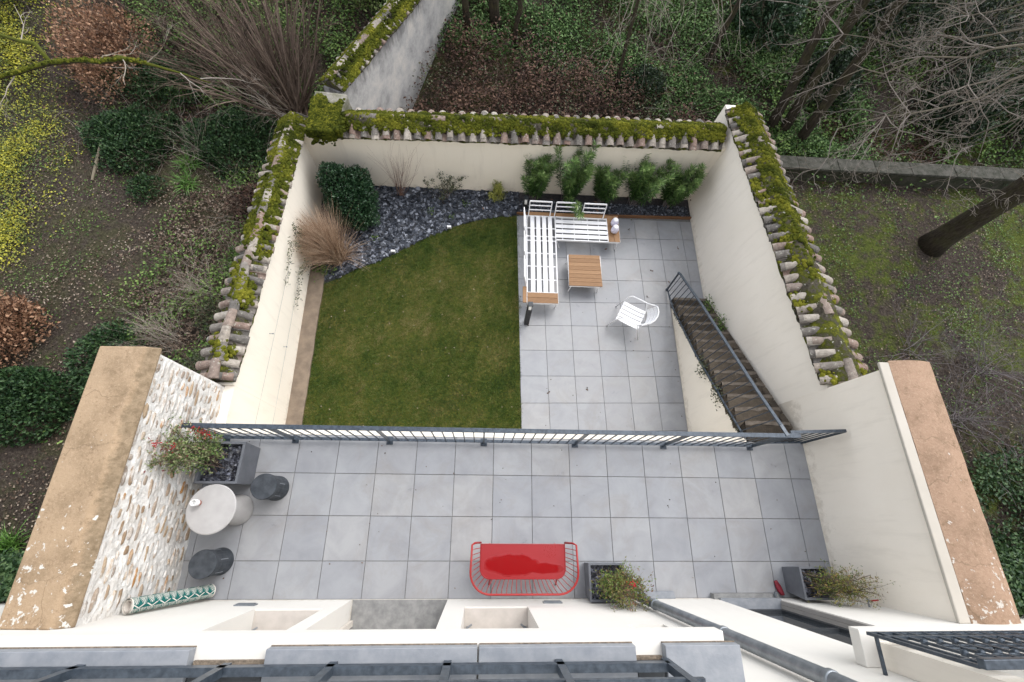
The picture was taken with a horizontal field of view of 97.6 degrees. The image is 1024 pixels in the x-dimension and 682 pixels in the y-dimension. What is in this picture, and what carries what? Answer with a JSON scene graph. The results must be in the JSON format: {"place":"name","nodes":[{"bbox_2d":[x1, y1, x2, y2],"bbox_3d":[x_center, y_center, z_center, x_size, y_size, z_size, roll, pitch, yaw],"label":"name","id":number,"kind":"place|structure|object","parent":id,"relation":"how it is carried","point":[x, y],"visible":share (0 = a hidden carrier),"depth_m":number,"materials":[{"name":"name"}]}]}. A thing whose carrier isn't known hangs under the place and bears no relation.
{"place":"outdoors","nodes":[
{"label":"outdoors","id":0,"kind":"place"},
{"bbox_2d":[302,215,521,428],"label":"lawn","id":1,"kind":"structure","parent":0,"point":[407,385],"depth_m":9.90,"materials":[{"name":"plant"}]},
{"bbox_2d":[177,433,833,599],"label":"terrace floor","id":2,"kind":"structure","parent":0,"point":[525,510],"depth_m":6.77,"materials":[{"name":"tile"}]},
{"bbox_2d":[122,584,215,614],"bbox_3d":[-4.252,3.220,5.621,0.543,1.045,0.164,-2,69,-5],"label":"rolled rug","id":3,"kind":"object","parent":2,"relation":"on","point":[148,602],"visible":1,"depth_m":5.50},
{"bbox_2d":[188,547,233,578],"bbox_3d":[-4.072,3.008,6.084,0.356,0.452,0.356,2,68,-3],"label":"stool","id":4,"kind":"object","parent":2,"relation":"on","point":[204,564],"visible":1,"depth_m":5.91,"materials":[{"name":"grey concrete"}]},
{"bbox_2d":[186,484,253,534],"bbox_3d":[-3.964,2.332,6.207,0.624,0.730,0.624,2,68,-3],"label":"pedestal table","id":5,"kind":"object","parent":2,"relation":"on","point":[220,508],"visible":0.99,"depth_m":5.89,"materials":[{"name":"concrete"}]},
{"bbox_2d":[193,441,260,484],"bbox_3d":[-4.107,1.791,6.522,0.580,0.517,0.575,2,68,-3],"label":"planter","id":6,"kind":"object","parent":2,"relation":"on","point":[239,463],"visible":0.77,"depth_m":6.36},
{"bbox_2d":[144,412,230,476],"bbox_3d":[-4.363,1.373,5.924,0.974,1.046,0.793,2,68,-3],"label":"nandina","id":7,"kind":"object","parent":6,"relation":"in","point":[206,448],"visible":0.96,"depth_m":5.89,"materials":[{"name":"green plant"}]},
{"bbox_2d":[250,473,288,500],"bbox_3d":[-3.487,2.113,6.476,0.356,0.452,0.356,2,68,-3],"label":"stool","id":8,"kind":"object","parent":2,"relation":"on","point":[266,486],"visible":1,"depth_m":6.29,"materials":[{"name":"grey concrete"}]},
{"bbox_2d":[181,423,800,449],"bbox_3d":[-0.150,1.426,6.652,8.510,1.056,0.120,2,68,-3],"label":"terrace railing","id":9,"kind":"object","parent":2,"relation":"on","point":[295,438],"visible":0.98,"depth_m":6.38,"materials":[{"name":"metal"}]},
{"bbox_2d":[469,541,578,595],"bbox_3d":[0.145,3.106,6.192,1.442,0.707,0.627,2,68,-3],"label":"red bench","id":10,"kind":"object","parent":2,"relation":"on","point":[516,562],"visible":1,"depth_m":6.12,"materials":[{"name":"paint"}]},
{"bbox_2d":[584,562,626,601],"bbox_3d":[1.290,3.378,6.324,0.499,0.417,0.485,2,68,-3],"label":"planter","id":11,"kind":"object","parent":2,"relation":"on","point":[590,568],"visible":0.39,"depth_m":6.21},
{"bbox_2d":[590,556,656,611],"bbox_3d":[1.453,3.241,5.831,0.829,0.869,0.679,-21,71,-12],"label":"nandina","id":12,"kind":"object","parent":11,"relation":"in","point":[617,586],"visible":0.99,"depth_m":5.75,"materials":[{"name":"green plant"}]},
{"bbox_2d":[758,429,846,443],"bbox_3d":[4.419,1.499,6.969,0.852,1.000,0.068,0,69,-4],"label":"gate railing","id":13,"kind":"object","parent":2,"relation":"on","point":[834,432],"visible":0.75,"depth_m":6.75,"materials":[{"name":"metal"}]},
{"bbox_2d":[782,567,833,599],"bbox_3d":[4.220,3.458,6.463,0.409,0.477,0.414,2,68,-3],"label":"planter","id":14,"kind":"object","parent":2,"relation":"on","point":[796,584],"visible":0.72,"depth_m":6.32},
{"bbox_2d":[802,559,900,607],"bbox_3d":[4.413,3.280,5.969,0.784,0.945,0.636,18,68,3],"label":"nandina","id":15,"kind":"object","parent":14,"relation":"in","point":[834,584],"visible":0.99,"depth_m":5.96,"materials":[{"name":"green plant"}]},
{"bbox_2d":[0,0,1023,553],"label":"ground","id":16,"kind":"structure","parent":0,"point":[878,322],"depth_m":11.96,"materials":[{"name":"soil"}]},
{"bbox_2d":[0,521,30,555],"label":"strap leaf plant","id":17,"kind":"object","parent":16,"relation":"on","point":[5,543],"visible":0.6,"depth_m":8.44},
{"bbox_2d":[0,267,60,374],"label":"beech bush","id":18,"kind":"object","parent":16,"relation":"on","point":[8,317],"visible":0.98,"depth_m":9.75,"materials":[{"name":"brown plant"}]},
{"bbox_2d":[0,364,87,447],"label":"ivy mound","id":19,"kind":"object","parent":16,"relation":"on","point":[9,398],"visible":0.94,"depth_m":9.22,"materials":[{"name":"green plant"}]},
{"bbox_2d":[0,0,169,108],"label":"beech bush","id":20,"kind":"object","parent":16,"relation":"on","point":[93,36],"visible":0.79,"depth_m":11.68,"materials":[{"name":"brown plant"}]},
{"bbox_2d":[0,0,183,291],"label":"yellow ground cover","id":21,"kind":"object","parent":16,"relation":"on","point":[4,159],"visible":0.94,"depth_m":11.89,"materials":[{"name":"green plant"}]},
{"bbox_2d":[62,317,150,401],"bbox_3d":[-8.773,0.416,9.690,1.647,0.581,2.169,-21,71,-12],"label":"ivy mound","id":22,"kind":"object","parent":16,"relation":"on","point":[91,338],"visible":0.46,"depth_m":9.71,"materials":[{"name":"green plant"}]},
{"bbox_2d":[0,70,212,545],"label":"weeds","id":23,"kind":"object","parent":16,"relation":"on","point":[121,172],"visible":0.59,"depth_m":10.87,"materials":[{"name":"green plant"}]},
{"bbox_2d":[0,346,223,629],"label":"stone wall","id":24,"kind":"structure","parent":16,"relation":"on","point":[110,533],"depth_m":5.22,"materials":[{"name":"stone"}]},
{"bbox_2d":[0,91,265,551],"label":"leaf litter","id":25,"kind":"object","parent":16,"relation":"on","point":[101,307],"visible":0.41,"depth_m":10.73,"materials":[{"name":"plant"}]},
{"bbox_2d":[74,101,191,175],"bbox_3d":[-10.111,-5.442,11.829,2.813,0.747,2.326,2,68,-3],"label":"ivy mound","id":26,"kind":"object","parent":16,"relation":"on","point":[122,138],"visible":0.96,"depth_m":11.72,"materials":[{"name":"green plant"}]},
{"bbox_2d":[1,146,265,479],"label":"wall foot greenery","id":27,"kind":"object","parent":16,"relation":"on","point":[189,354],"depth_m":10.53,"materials":[{"name":"green plant"}]},
{"bbox_2d":[0,4,276,122],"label":"leaning tree","id":28,"kind":"object","parent":16,"relation":"on","point":[46,62],"visible":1,"depth_m":9.07,"materials":[{"name":"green plant"}]},
{"bbox_2d":[21,169,258,487],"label":"wall foot leaves","id":29,"kind":"object","parent":16,"relation":"on","point":[184,253],"visible":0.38,"depth_m":10.86,"materials":[{"name":"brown plant"}]},
{"bbox_2d":[99,300,185,352],"bbox_3d":[-7.969,-0.251,9.660,1.359,1.198,1.511,-8,69,-7],"label":"pale twig shrub","id":30,"kind":"object","parent":16,"relation":"on","point":[154,334],"visible":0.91,"depth_m":9.87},
{"bbox_2d":[124,172,167,203],"bbox_3d":[-9.410,-3.940,11.443,1.007,0.354,0.924,2,68,-3],"label":"ivy mound","id":31,"kind":"object","parent":16,"relation":"on","point":[144,178],"visible":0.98,"depth_m":11.42,"materials":[{"name":"green plant"}]},
{"bbox_2d":[19,0,291,141],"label":"multi stem shrub","id":32,"kind":"object","parent":16,"relation":"on","point":[212,71],"visible":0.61,"depth_m":11.37,"materials":[{"name":"plant"}]},
{"bbox_2d":[99,50,219,112],"bbox_3d":[-9.722,-7.293,12.245,3.339,0.854,1.968,2,68,-3],"label":"ivy mound","id":33,"kind":"object","parent":16,"relation":"on","point":[142,93],"visible":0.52,"depth_m":12.13,"materials":[{"name":"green plant"}]},
{"bbox_2d":[62,120,266,376],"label":"tangled twigs","id":34,"kind":"object","parent":16,"relation":"on","point":[185,248],"visible":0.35,"depth_m":10.83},
{"bbox_2d":[161,167,204,197],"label":"strap leaf plant","id":35,"kind":"object","parent":16,"relation":"on","point":[181,182],"visible":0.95,"depth_m":11.61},
{"bbox_2d":[104,159,263,367],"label":"pale tangled twigs","id":36,"kind":"object","parent":16,"relation":"on","point":[197,267],"visible":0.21,"depth_m":10.62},
{"bbox_2d":[149,252,222,313],"bbox_3d":[-7.328,-1.307,10.121,1.385,1.099,1.682,34,70,9],"label":"pale twig shrub","id":37,"kind":"object","parent":16,"relation":"on","point":[185,286],"visible":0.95,"depth_m":10.26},
{"bbox_2d":[167,147,209,174],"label":"strap leaf plant","id":38,"kind":"object","parent":16,"relation":"on","point":[189,164],"visible":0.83,"depth_m":11.80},
{"bbox_2d":[1,0,383,238],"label":"slope litter","id":39,"kind":"object","parent":16,"relation":"on","point":[68,94],"visible":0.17,"depth_m":12.48,"materials":[{"name":"brown plant"}]},
{"bbox_2d":[167,284,224,336],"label":"wall foot shrub","id":40,"kind":"object","parent":16,"relation":"on","point":[210,307],"visible":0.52,"depth_m":10.07,"materials":[{"name":"green plant"}]},
{"bbox_2d":[179,104,278,182],"bbox_3d":[-7.339,-5.397,11.852,3.037,1.013,2.361,2,68,-3],"label":"ivy mound","id":41,"kind":"object","parent":16,"relation":"on","point":[237,138],"visible":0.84,"depth_m":11.75,"materials":[{"name":"green plant"}]},
{"bbox_2d":[118,0,340,118],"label":"multi stem shrub","id":42,"kind":"object","parent":16,"relation":"on","point":[287,91],"visible":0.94,"depth_m":11.15,"materials":[{"name":"plant"}]},
{"bbox_2d":[31,0,433,185],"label":"tangled twigs","id":43,"kind":"object","parent":16,"relation":"on","point":[182,84],"visible":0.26,"depth_m":12.22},
{"bbox_2d":[9,0,456,259],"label":"slope greenery","id":44,"kind":"object","parent":16,"relation":"on","point":[336,34],"visible":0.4,"depth_m":12.48,"materials":[{"name":"green plant"}]},
{"bbox_2d":[220,171,257,226],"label":"wall foot shrub","id":45,"kind":"object","parent":16,"relation":"on","point":[240,197],"visible":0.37,"depth_m":11.23,"materials":[{"name":"brown plant"}]},
{"bbox_2d":[200,36,293,146],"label":"pale hanging twigs","id":46,"kind":"object","parent":16,"relation":"on","point":[270,108],"visible":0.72,"depth_m":11.36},
{"bbox_2d":[195,111,322,424],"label":"garden wall","id":47,"kind":"structure","parent":16,"relation":"on","point":[249,354],"depth_m":8.41,"materials":[{"name":"beige paint"}]},
{"bbox_2d":[285,267,324,424],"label":"stone curb","id":48,"kind":"structure","parent":16,"relation":"on","point":[302,372],"depth_m":9.62,"materials":[{"name":"stone"}]},
{"bbox_2d":[318,0,459,111],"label":"boundary wall","id":49,"kind":"structure","parent":16,"relation":"on","point":[375,65],"depth_m":10.98,"materials":[{"name":"concrete"}]},
{"bbox_2d":[489,0,500,36],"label":"slope tree","id":50,"kind":"object","parent":16,"relation":"on","point":[494,10],"visible":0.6,"depth_m":12.53,"materials":[{"name":"brown plant"}]},
{"bbox_2d":[312,188,689,282],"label":"bed soil","id":51,"kind":"structure","parent":16,"relation":"on","point":[592,199],"depth_m":11.53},
{"bbox_2d":[291,197,374,275],"bbox_3d":[-4.169,-2.094,9.915,2.361,1.746,2.379,2,68,-3],"label":"dry grass clump","id":52,"kind":"object","parent":51,"relation":"on","point":[323,245],"visible":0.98,"depth_m":9.77,"materials":[{"name":"plant"}]},
{"bbox_2d":[314,161,383,231],"bbox_3d":[-3.571,-3.418,10.468,1.721,1.639,1.602,-30,74,-14],"label":"laurel bush","id":53,"kind":"object","parent":51,"relation":"on","point":[339,182],"visible":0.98,"depth_m":10.10,"materials":[{"name":"green plant"}]},
{"bbox_2d":[324,185,519,279],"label":"slate chippings","id":54,"kind":"object","parent":51,"relation":"on","point":[420,203],"visible":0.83,"depth_m":11.06,"materials":[{"name":"gravel"}]},
{"bbox_2d":[520,153,561,200],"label":"oleander","id":55,"kind":"object","parent":51,"relation":"on","point":[541,172],"visible":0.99,"depth_m":10.50,"materials":[{"name":"green plant"}]},
{"bbox_2d":[554,138,600,219],"bbox_3d":[1.589,-3.599,10.540,1.114,1.898,1.690,-25,72,-13],"label":"oleander","id":56,"kind":"object","parent":51,"relation":"on","point":[574,180],"visible":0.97,"depth_m":10.35,"materials":[{"name":"green plant"}]},
{"bbox_2d":[517,212,690,219],"bbox_3d":[2.361,-3.181,11.423,4.501,0.100,0.035,0,69,-4],"label":"timber edging","id":57,"kind":"object","parent":51,"relation":"on","point":[648,217],"visible":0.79,"depth_m":11.47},
{"bbox_2d":[520,200,689,216],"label":"oleander bed chippings","id":58,"kind":"object","parent":51,"relation":"on","point":[672,210],"visible":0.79,"depth_m":11.50,"materials":[{"name":"gravel"}]},
{"bbox_2d":[592,163,629,203],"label":"oleander","id":59,"kind":"object","parent":51,"relation":"on","point":[607,185],"visible":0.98,"depth_m":10.72,"materials":[{"name":"green plant"}]},
{"bbox_2d":[621,152,674,206],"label":"oleander","id":60,"kind":"object","parent":51,"relation":"on","point":[642,187],"visible":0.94,"depth_m":10.58,"materials":[{"name":"green plant"}]},
{"bbox_2d":[659,163,708,208],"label":"oleander","id":61,"kind":"object","parent":51,"relation":"on","point":[674,191],"visible":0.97,"depth_m":10.61,"materials":[{"name":"green plant"}]},
{"bbox_2d":[184,433,828,599],"bbox_3d":[0.040,3.109,8.059,9.450,2.738,2.260,2,68,-3],"label":"terrace base","id":62,"kind":"object","parent":16,"relation":"on","point":[571,517],"visible":0.07,"depth_m":6.79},
{"bbox_2d":[216,428,745,441],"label":"retaining wall","id":63,"kind":"structure","parent":62,"relation":"attached to","point":[488,435],"depth_m":7.17,"materials":[{"name":"beige paint"}]},
{"bbox_2d":[0,591,1023,681],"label":"house","id":64,"kind":"structure","parent":16,"relation":"on","point":[744,637],"depth_m":3.26,"materials":[{"name":"paint"}]},
{"bbox_2d":[0,547,25,603],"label":"bush","id":65,"kind":"object","parent":64,"relation":"attached to","point":[10,562],"depth_m":6.92,"materials":[{"name":"green plant"}]},
{"bbox_2d":[0,658,705,681],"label":"balcony railing","id":66,"kind":"object","parent":64,"relation":"on","point":[446,669],"visible":1,"depth_m":2.51,"materials":[{"name":"metal"}]},
{"bbox_2d":[748,609,852,645],"bbox_3d":[3.488,3.348,5.139,0.886,2.550,0.060,2,68,-3],"label":"glazed door","id":67,"kind":"structure","parent":64,"relation":"in","point":[826,629],"depth_m":5.58,"materials":[{"name":"grey glass"}]},
{"bbox_2d":[866,630,1023,675],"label":"iron balcony grille","id":68,"kind":"object","parent":64,"relation":"attached to","point":[999,659],"visible":1,"depth_m":3.14,"materials":[{"name":"metal"}]},
{"bbox_2d":[995,543,1023,616],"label":"wall ivy","id":69,"kind":"object","parent":64,"relation":"attached to","point":[1012,564],"depth_m":7.14,"materials":[{"name":"green plant"}]},
{"bbox_2d":[304,107,726,199],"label":"garden wall","id":70,"kind":"structure","parent":16,"relation":"on","point":[483,150],"depth_m":10.05,"materials":[{"name":"beige paint"}]},
{"bbox_2d":[303,91,352,145],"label":"wall pier","id":71,"kind":"structure","parent":70,"relation":"attached to","point":[326,119],"depth_m":9.53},
{"bbox_2d":[401,20,713,117],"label":"bramble canes","id":72,"kind":"object","parent":16,"relation":"on","point":[502,67],"visible":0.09,"depth_m":12.97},
{"bbox_2d":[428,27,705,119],"bbox_3d":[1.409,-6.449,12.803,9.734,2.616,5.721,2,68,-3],"label":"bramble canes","id":73,"kind":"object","parent":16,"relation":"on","point":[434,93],"visible":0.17,"depth_m":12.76,"materials":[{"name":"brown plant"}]},
{"bbox_2d":[412,8,753,281],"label":"bramble green leaves","id":74,"kind":"object","parent":16,"relation":"on","point":[554,82],"visible":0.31,"depth_m":12.48,"materials":[{"name":"green plant"}]},
{"bbox_2d":[403,1,782,249],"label":"bramble leaves","id":75,"kind":"object","parent":16,"relation":"on","point":[524,87],"visible":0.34,"depth_m":12.56,"materials":[{"name":"brown plant"}]},
{"bbox_2d":[520,215,689,430],"bbox_3d":[2.345,-0.350,10.699,4.550,0.656,5.940,2,68,-3],"label":"patio base","id":76,"kind":"object","parent":16,"relation":"on","point":[678,220],"visible":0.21,"depth_m":10.38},
{"bbox_2d":[612,40,675,113],"bbox_3d":[3.741,-7.648,12.719,1.710,1.698,2.657,2,68,-3],"label":"evergreen bush","id":77,"kind":"object","parent":16,"relation":"on","point":[651,74],"visible":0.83,"depth_m":12.73,"materials":[{"name":"green plant"}]},
{"bbox_2d":[357,0,938,195],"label":"slope undergrowth","id":78,"kind":"object","parent":16,"relation":"on","point":[694,68],"visible":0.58,"depth_m":13.11,"materials":[{"name":"green plant"}]},
{"bbox_2d":[580,10,751,118],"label":"pale tangled twigs","id":79,"kind":"object","parent":16,"relation":"on","point":[663,64],"visible":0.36,"depth_m":13.12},
{"bbox_2d":[582,0,756,99],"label":"weeping tree","id":80,"kind":"object","parent":16,"relation":"on","point":[634,14],"visible":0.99,"depth_m":10.91,"materials":[{"name":"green plant"}]},
{"bbox_2d":[459,0,890,192],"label":"slope leaf litter","id":81,"kind":"object","parent":16,"relation":"on","point":[686,57],"visible":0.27,"depth_m":13.40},
{"bbox_2d":[537,0,855,161],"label":"tangled twigs","id":82,"kind":"object","parent":16,"relation":"on","point":[688,65],"visible":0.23,"depth_m":13.13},
{"bbox_2d":[702,0,743,70],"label":"slope tree","id":83,"kind":"object","parent":16,"relation":"on","point":[730,19],"visible":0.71,"depth_m":12.46,"materials":[{"name":"brown plant"}]},
{"bbox_2d":[671,298,793,441],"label":"stone stairs","id":84,"kind":"structure","parent":16,"relation":"on","point":[702,414],"depth_m":8.84,"materials":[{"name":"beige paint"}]},
{"bbox_2d":[717,0,808,58],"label":"evergreen bush","id":85,"kind":"object","parent":16,"relation":"on","point":[767,9],"visible":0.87,"depth_m":12.78,"materials":[{"name":"green plant"}]},
{"bbox_2d":[688,101,867,404],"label":"garden wall","id":86,"kind":"structure","parent":16,"relation":"on","point":[766,282],"depth_m":8.69,"materials":[{"name":"paint"}]},
{"bbox_2d":[766,0,907,148],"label":"three stem tree","id":87,"kind":"object","parent":16,"relation":"on","point":[814,119],"visible":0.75,"depth_m":11.65,"materials":[{"name":"brown plant"}]},
{"bbox_2d":[794,23,888,114],"bbox_3d":[9.676,-8.216,12.591,2.400,2.829,2.210,21,69,5],"label":"evergreen bush","id":88,"kind":"object","parent":16,"relation":"on","point":[837,67],"visible":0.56,"depth_m":12.88,"materials":[{"name":"green plant"}]},
{"bbox_2d":[693,24,991,243],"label":"shaded litter","id":89,"kind":"object","parent":16,"relation":"on","point":[914,150],"visible":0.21,"depth_m":13.75,"materials":[{"name":"brown plant"}]},
{"bbox_2d":[705,0,1023,257],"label":"bare tree","id":90,"kind":"object","parent":16,"relation":"on","point":[939,241],"visible":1,"depth_m":9.44,"materials":[{"name":"brown plant"}]},
{"bbox_2d":[725,0,1023,249],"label":"shaded greenery","id":91,"kind":"object","parent":16,"relation":"on","point":[1001,159],"visible":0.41,"depth_m":13.51,"materials":[{"name":"green plant"}]},
{"bbox_2d":[832,0,963,69],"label":"conifer bush","id":92,"kind":"object","parent":16,"relation":"on","point":[926,8],"visible":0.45,"depth_m":12.95,"materials":[{"name":"green plant"}]},
{"bbox_2d":[778,360,1020,624],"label":"rendered wall","id":93,"kind":"structure","parent":16,"relation":"on","point":[896,499],"depth_m":5.87,"materials":[{"name":"paint"}]},
{"bbox_2d":[780,155,1023,189],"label":"wall","id":94,"kind":"structure","parent":16,"relation":"on","point":[916,175],"depth_m":12.97,"materials":[{"name":"concrete"}]},
{"bbox_2d":[790,181,1023,545],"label":"leaf litter","id":95,"kind":"object","parent":16,"relation":"on","point":[926,301],"visible":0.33,"depth_m":12.04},
{"bbox_2d":[794,136,1023,544],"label":"weeds","id":96,"kind":"object","parent":16,"relation":"on","point":[967,273],"visible":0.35,"depth_m":12.04,"materials":[{"name":"green plant"}]},
{"bbox_2d":[866,267,1013,409],"bbox_3d":[10.140,-0.017,10.896,3.033,2.791,3.118,21,69,4],"label":"bare shrub","id":97,"kind":"object","parent":16,"relation":"on","point":[922,340],"visible":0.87,"depth_m":10.87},
{"bbox_2d":[897,278,1023,540],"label":"tangled twigs","id":98,"kind":"object","parent":16,"relation":"on","point":[983,389],"visible":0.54,"depth_m":10.97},
{"bbox_2d":[906,5,1022,147],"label":"conifer bush","id":99,"kind":"object","parent":16,"relation":"on","point":[975,125],"visible":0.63,"depth_m":13.11,"materials":[{"name":"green plant"}]},
{"bbox_2d":[913,0,1023,82],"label":"conifer bush","id":100,"kind":"object","parent":16,"relation":"on","point":[989,4],"visible":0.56,"depth_m":13.06,"materials":[{"name":"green plant"}]},
{"bbox_2d":[925,287,1023,421],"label":"bare shrub","id":101,"kind":"object","parent":16,"relation":"on","point":[995,365],"visible":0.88,"depth_m":10.95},
{"bbox_2d":[938,338,1023,484],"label":"bare shrub","id":102,"kind":"object","parent":16,"relation":"on","point":[966,418],"visible":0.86,"depth_m":10.37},
{"bbox_2d":[964,381,1023,555],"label":"ivy","id":103,"kind":"object","parent":16,"relation":"on","point":[981,471],"visible":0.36,"depth_m":9.93,"materials":[{"name":"green plant"}]},
{"bbox_2d":[985,46,1023,144],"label":"green bush","id":104,"kind":"object","parent":16,"relation":"on","point":[1021,108],"visible":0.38,"depth_m":13.54,"materials":[{"name":"green plant"}]},
{"bbox_2d":[517,216,703,431],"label":"patio floor","id":105,"kind":"structure","parent":0,"point":[561,406],"depth_m":10.19,"materials":[{"name":"tile"}]},
{"bbox_2d":[523,200,619,307],"bbox_3d":[1.417,-1.976,10.460,2.356,0.826,2.461,2,68,-3],"label":"corner sofa","id":106,"kind":"object","parent":105,"relation":"on","point":[545,297],"visible":0.94,"depth_m":10.66,"materials":[{"name":"white wood"}]},
{"bbox_2d":[565,254,602,291],"bbox_3d":[1.683,-1.578,10.579,0.786,0.349,0.840,2,68,-3],"label":"coffee table","id":107,"kind":"object","parent":105,"relation":"on","point":[584,270],"visible":1,"depth_m":10.41,"materials":[{"name":"brown wood"}]},
{"bbox_2d":[606,296,658,338],"bbox_3d":[2.705,-0.554,9.970,0.850,0.872,0.646,27,69,7],"label":"garden chair","id":108,"kind":"object","parent":105,"relation":"on","point":[629,321],"visible":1,"depth_m":9.95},
{"bbox_2d":[665,272,788,438],"bbox_3d":[3.799,0.034,8.584,0.098,3.151,4.073,1,69,-3],"label":"stair railing","id":109,"kind":"object","parent":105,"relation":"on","point":[771,411],"visible":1,"depth_m":8.19,"materials":[{"name":"metal"}]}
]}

